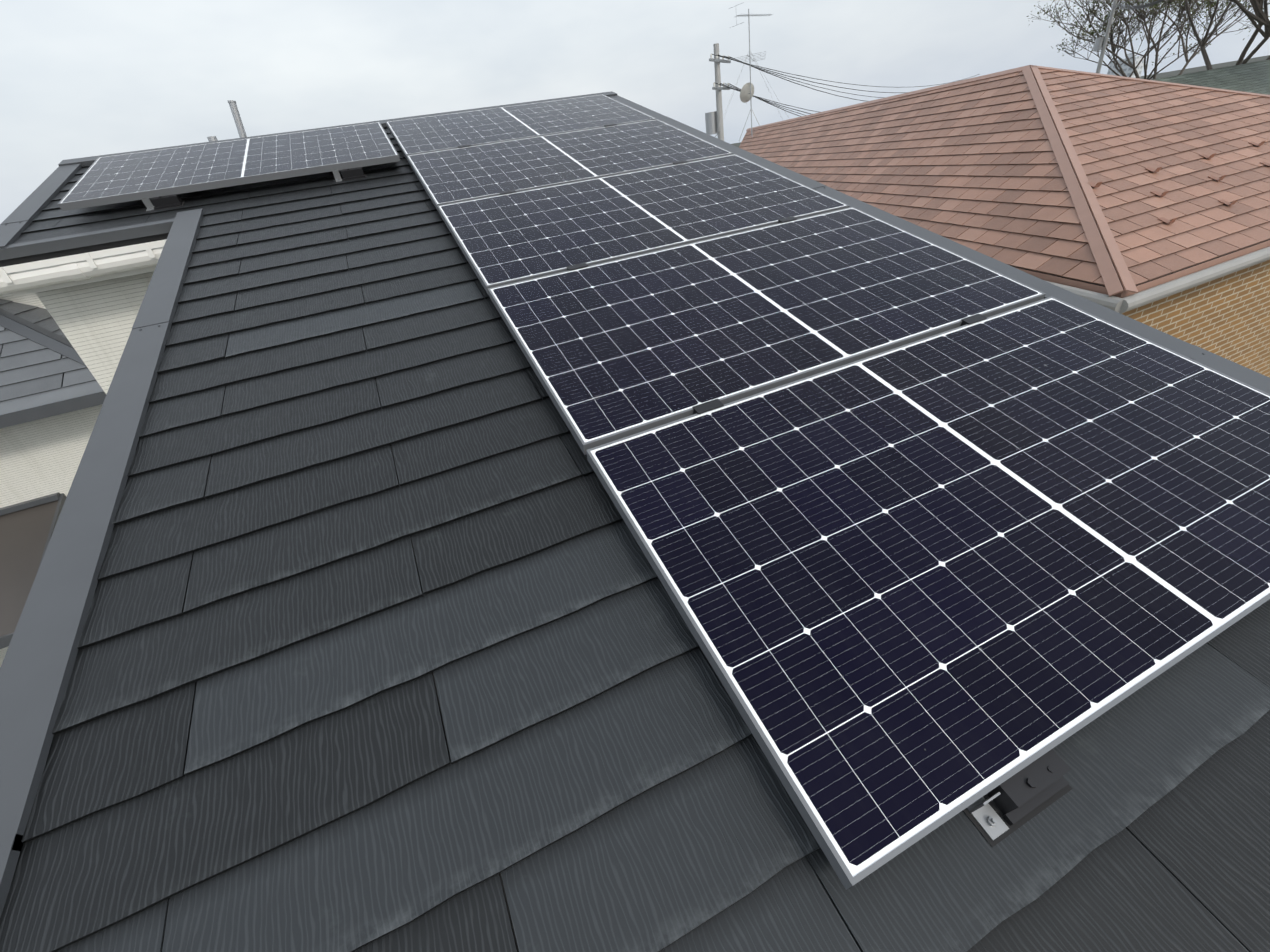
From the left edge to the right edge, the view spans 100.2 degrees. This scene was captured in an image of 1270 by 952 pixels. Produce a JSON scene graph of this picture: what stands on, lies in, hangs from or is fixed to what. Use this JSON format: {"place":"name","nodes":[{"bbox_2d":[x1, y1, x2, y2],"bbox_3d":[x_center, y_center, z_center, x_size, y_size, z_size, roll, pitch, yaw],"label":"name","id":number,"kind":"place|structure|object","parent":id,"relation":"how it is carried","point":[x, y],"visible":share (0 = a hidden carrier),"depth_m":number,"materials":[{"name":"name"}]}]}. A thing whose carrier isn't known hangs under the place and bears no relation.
{"place":"outdoors","nodes":[
{"label":"outdoors","id":0,"kind":"place"},
{"bbox_2d":[0,292,102,666],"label":"neighbour walls","id":1,"kind":"structure","parent":0,"point":[40,457],"depth_m":4.84,"materials":[{"name":"beige paint"}]},
{"bbox_2d":[0,492,65,648],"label":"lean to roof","id":2,"kind":"object","parent":1,"relation":"attached to","point":[27,529],"visible":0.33,"depth_m":4.63,"materials":[{"name":"grey metal"}]},
{"bbox_2d":[0,299,66,338],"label":"roof","id":3,"kind":"structure","parent":1,"relation":"on","point":[40,317],"depth_m":5.13,"materials":[{"name":"grey tile"}]},
{"bbox_2d":[0,326,102,414],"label":"neighbour roof","id":4,"kind":"structure","parent":1,"relation":"on","point":[31,373],"depth_m":4.58,"materials":[{"name":"grey tile"}]},
{"bbox_2d":[0,308,105,428],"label":"roof trim","id":5,"kind":"structure","parent":4,"relation":"attached to","point":[59,344],"depth_m":4.54,"materials":[{"name":"grey metal"}]},
{"bbox_2d":[36,271,153,394],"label":"house walls","id":6,"kind":"structure","parent":0,"point":[94,321],"depth_m":2.93,"materials":[{"name":"white"}]},
{"bbox_2d":[0,239,166,293],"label":"rain gutter","id":7,"kind":"object","parent":6,"relation":"attached to","point":[34,274],"visible":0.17,"depth_m":2.62,"materials":[{"name":"white plastic"}]},
{"bbox_2d":[0,243,155,282],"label":"gutter brackets","id":8,"kind":"object","parent":7,"relation":"attached to","point":[72,270],"visible":0.73,"depth_m":2.62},
{"bbox_2d":[12,266,155,295],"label":"notch soffit","id":9,"kind":"structure","parent":6,"relation":"attached to","point":[91,280],"depth_m":2.73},
{"bbox_2d":[0,191,858,951],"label":"roof deck","id":10,"kind":"structure","parent":6,"relation":"on","point":[80,249],"depth_m":2.65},
{"bbox_2d":[0,127,1269,951],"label":"roof slates","id":11,"kind":"object","parent":10,"relation":"on","point":[252,736],"visible":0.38,"depth_m":0.96,"materials":[{"name":"black stone"}]},
{"bbox_2d":[437,154,849,294],"bbox_3d":[0.015,-1.279,2.549,1.720,0.035,0.968,-20,48,-17],"label":"solar panel","id":12,"kind":"object","parent":11,"relation":"on","point":[504,239],"visible":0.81,"depth_m":2.46,"materials":[{"name":"black glass"}]},
{"bbox_2d":[488,207,1045,454],"bbox_3d":[0.439,-0.650,1.915,1.720,0.036,0.968,-20,48,-17],"label":"solar panel","id":13,"kind":"object","parent":11,"relation":"on","point":[614,350],"visible":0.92,"depth_m":1.80,"materials":[{"name":"black glass"}]},
{"bbox_2d":[962,749,1071,846],"bbox_3d":[0.606,0.489,0.842,0.182,0.054,0.086,-20,48,-17],"label":"mounting bracket","id":14,"kind":"object","parent":11,"relation":"on","point":[1006,808],"visible":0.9,"depth_m":0.83,"materials":[{"name":"grey metal"}]},
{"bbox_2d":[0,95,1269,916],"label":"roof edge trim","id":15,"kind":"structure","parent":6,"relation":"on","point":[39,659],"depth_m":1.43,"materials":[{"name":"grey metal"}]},
{"bbox_2d":[141,194,184,211],"bbox_3d":[-2.596,-1.506,2.916,0.182,0.054,0.086,-20,48,-17],"label":"mounting bracket","id":16,"kind":"object","parent":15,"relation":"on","point":[166,202],"visible":0.96,"depth_m":2.91,"materials":[{"name":"grey metal"}]},
{"bbox_2d":[58,122,399,210],"bbox_3d":[-2.430,-1.984,3.327,1.720,0.036,0.968,-20,48,-17],"label":"solar panel","id":17,"kind":"object","parent":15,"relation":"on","point":[112,179],"visible":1,"depth_m":3.21,"materials":[{"name":"black glass"}]},
{"bbox_2d":[58,91,616,165],"bbox_3d":[-1.999,-2.722,4.112,4.028,0.024,0.119,-20,48,-17],"label":"ridge cap","id":18,"kind":"object","parent":15,"relation":"on","point":[84,161],"visible":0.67,"depth_m":4.01,"materials":[{"name":"grey metal"}]},
{"bbox_2d":[332,167,366,181],"bbox_3d":[-1.720,-1.817,3.192,0.182,0.054,0.086,-20,48,-17],"label":"mounting bracket","id":19,"kind":"object","parent":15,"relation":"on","point":[352,173],"visible":0.98,"depth_m":3.18,"materials":[{"name":"grey metal"}]},
{"bbox_2d":[386,94,656,160],"bbox_3d":[-0.832,-2.537,3.816,1.720,0.036,0.968,-20,48,-17],"label":"solar panel","id":20,"kind":"object","parent":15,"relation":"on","point":[418,135],"visible":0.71,"depth_m":3.75,"materials":[{"name":"black glass"}]},
{"bbox_2d":[406,119,732,211],"bbox_3d":[-0.408,-1.908,3.182,1.720,0.036,0.968,-20,48,-17],"label":"solar panel","id":21,"kind":"object","parent":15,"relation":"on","point":[449,176],"visible":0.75,"depth_m":3.11,"materials":[{"name":"black glass"}]},
{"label":"roof slope","id":22,"kind":"object","parent":6,"relation":"on","visible":0},
{"bbox_2d":[207,100,246,141],"bbox_3d":[-3.064,-2.497,4.076,0.285,0.614,0.060,-20,32,-17],"label":"pipe","id":23,"kind":"object","parent":22,"relation":"on","point":[237,118],"visible":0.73,"depth_m":3.99,"materials":[{"name":"grey metal"}]},
{"bbox_2d":[0,0,1269,223],"label":"sky","id":24,"kind":"structure","parent":0,"point":[79,78],"materials":[{"name":"white"}]},
{"bbox_2d":[458,123,986,414],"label":"panel clamps","id":25,"kind":"object","parent":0,"point":[708,406],"visible":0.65,"depth_m":1.73,"materials":[{"name":"metal"}]},
{"bbox_2d":[586,296,1269,888],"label":"solar panel","id":26,"kind":"object","parent":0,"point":[918,590],"visible":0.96,"depth_m":1.10,"materials":[{"name":"black glass"}]},
{"bbox_2d":[732,55,1269,146],"bbox_3d":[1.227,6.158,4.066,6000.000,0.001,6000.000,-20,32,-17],"label":"ground","id":27,"kind":"structure","parent":0,"point":[1196,69],"depth_m":1027.20,"materials":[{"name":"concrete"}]},
{"bbox_2d":[705,43,730,140],"bbox_3d":[3.413,-10.722,21.375,0.734,10.479,1.801,10,36,30],"label":"utility pole","id":28,"kind":"object","parent":27,"relation":"on","point":[713,121],"visible":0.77,"depth_m":19.50,"materials":[{"name":"concrete"}]},
{"bbox_2d":[712,0,1163,136],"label":"power lines","id":29,"kind":"object","parent":28,"relation":"attached to","point":[1120,6],"visible":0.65,"depth_m":24.18,"materials":[{"name":"grey rubber"}]},
{"bbox_2d":[1093,0,1118,73],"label":"utility pole","id":30,"kind":"object","parent":27,"relation":"on","point":[1098,43],"visible":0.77,"depth_m":35.31,"materials":[{"name":"concrete"}]},
{"bbox_2d":[1107,52,1143,77],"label":"apartment block","id":31,"kind":"structure","parent":27,"relation":"on","point":[1127,70],"depth_m":348.16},
{"bbox_2d":[1027,0,1269,79],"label":"tree","id":32,"kind":"object","parent":27,"relation":"on","point":[1178,28],"depth_m":43.38,"materials":[{"name":"brown plant"}]},
{"bbox_2d":[1185,0,1269,69],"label":"tree","id":33,"kind":"object","parent":27,"relation":"on","point":[1266,34],"visible":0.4,"depth_m":30.36,"materials":[{"name":"brown plant"}]},
{"bbox_2d":[1230,0,1269,32],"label":"tree","id":34,"kind":"object","parent":27,"relation":"on","point":[1264,20],"visible":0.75,"depth_m":24.34,"materials":[{"name":"brown plant"}]},
{"bbox_2d":[1122,260,1269,377],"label":"neighbour walls","id":35,"kind":"structure","parent":0,"point":[1227,317],"depth_m":5.64,"materials":[{"name":"brick"}]},
{"bbox_2d":[739,71,1104,285],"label":"roof","id":36,"kind":"structure","parent":35,"relation":"on","point":[974,166],"depth_m":7.07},
{"bbox_2d":[746,65,1269,296],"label":"hip caps","id":37,"kind":"object","parent":36,"relation":"on","point":[1110,278],"visible":0.98,"depth_m":5.41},
{"bbox_2d":[1012,67,1269,297],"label":"neighbour roof","id":38,"kind":"structure","parent":35,"relation":"on","point":[1093,287],"depth_m":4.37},
{"bbox_2d":[715,2,788,140],"bbox_3d":[3.632,-12.261,16.690,3.116,3.876,3.116,-2,31,12],"label":"tv antenna","id":39,"kind":"object","parent":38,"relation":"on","point":[746,92],"visible":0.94,"depth_m":16.76,"materials":[{"name":"silver metal"}]},
{"bbox_2d":[1044,246,1269,313],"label":"neighbour gutters","id":40,"kind":"object","parent":38,"relation":"attached to","point":[1154,294],"visible":0.5,"depth_m":4.19,"materials":[{"name":"white plastic"}]},
{"bbox_2d":[1088,141,1269,223],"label":"neighbour snow guards","id":41,"kind":"object","parent":38,"relation":"on","point":[1163,219],"visible":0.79,"depth_m":5.08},
{"bbox_3d":[28.186,-16.709,27.744,11.700,7.166,8.700,-20,32,-17],"label":"house with green roof","id":42,"kind":"object","parent":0,"visible":0},
{"bbox_2d":[1154,59,1269,94],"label":"roof","id":43,"kind":"structure","parent":42,"relation":"on","point":[1253,77],"depth_m":25.66,"materials":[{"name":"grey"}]}
]}

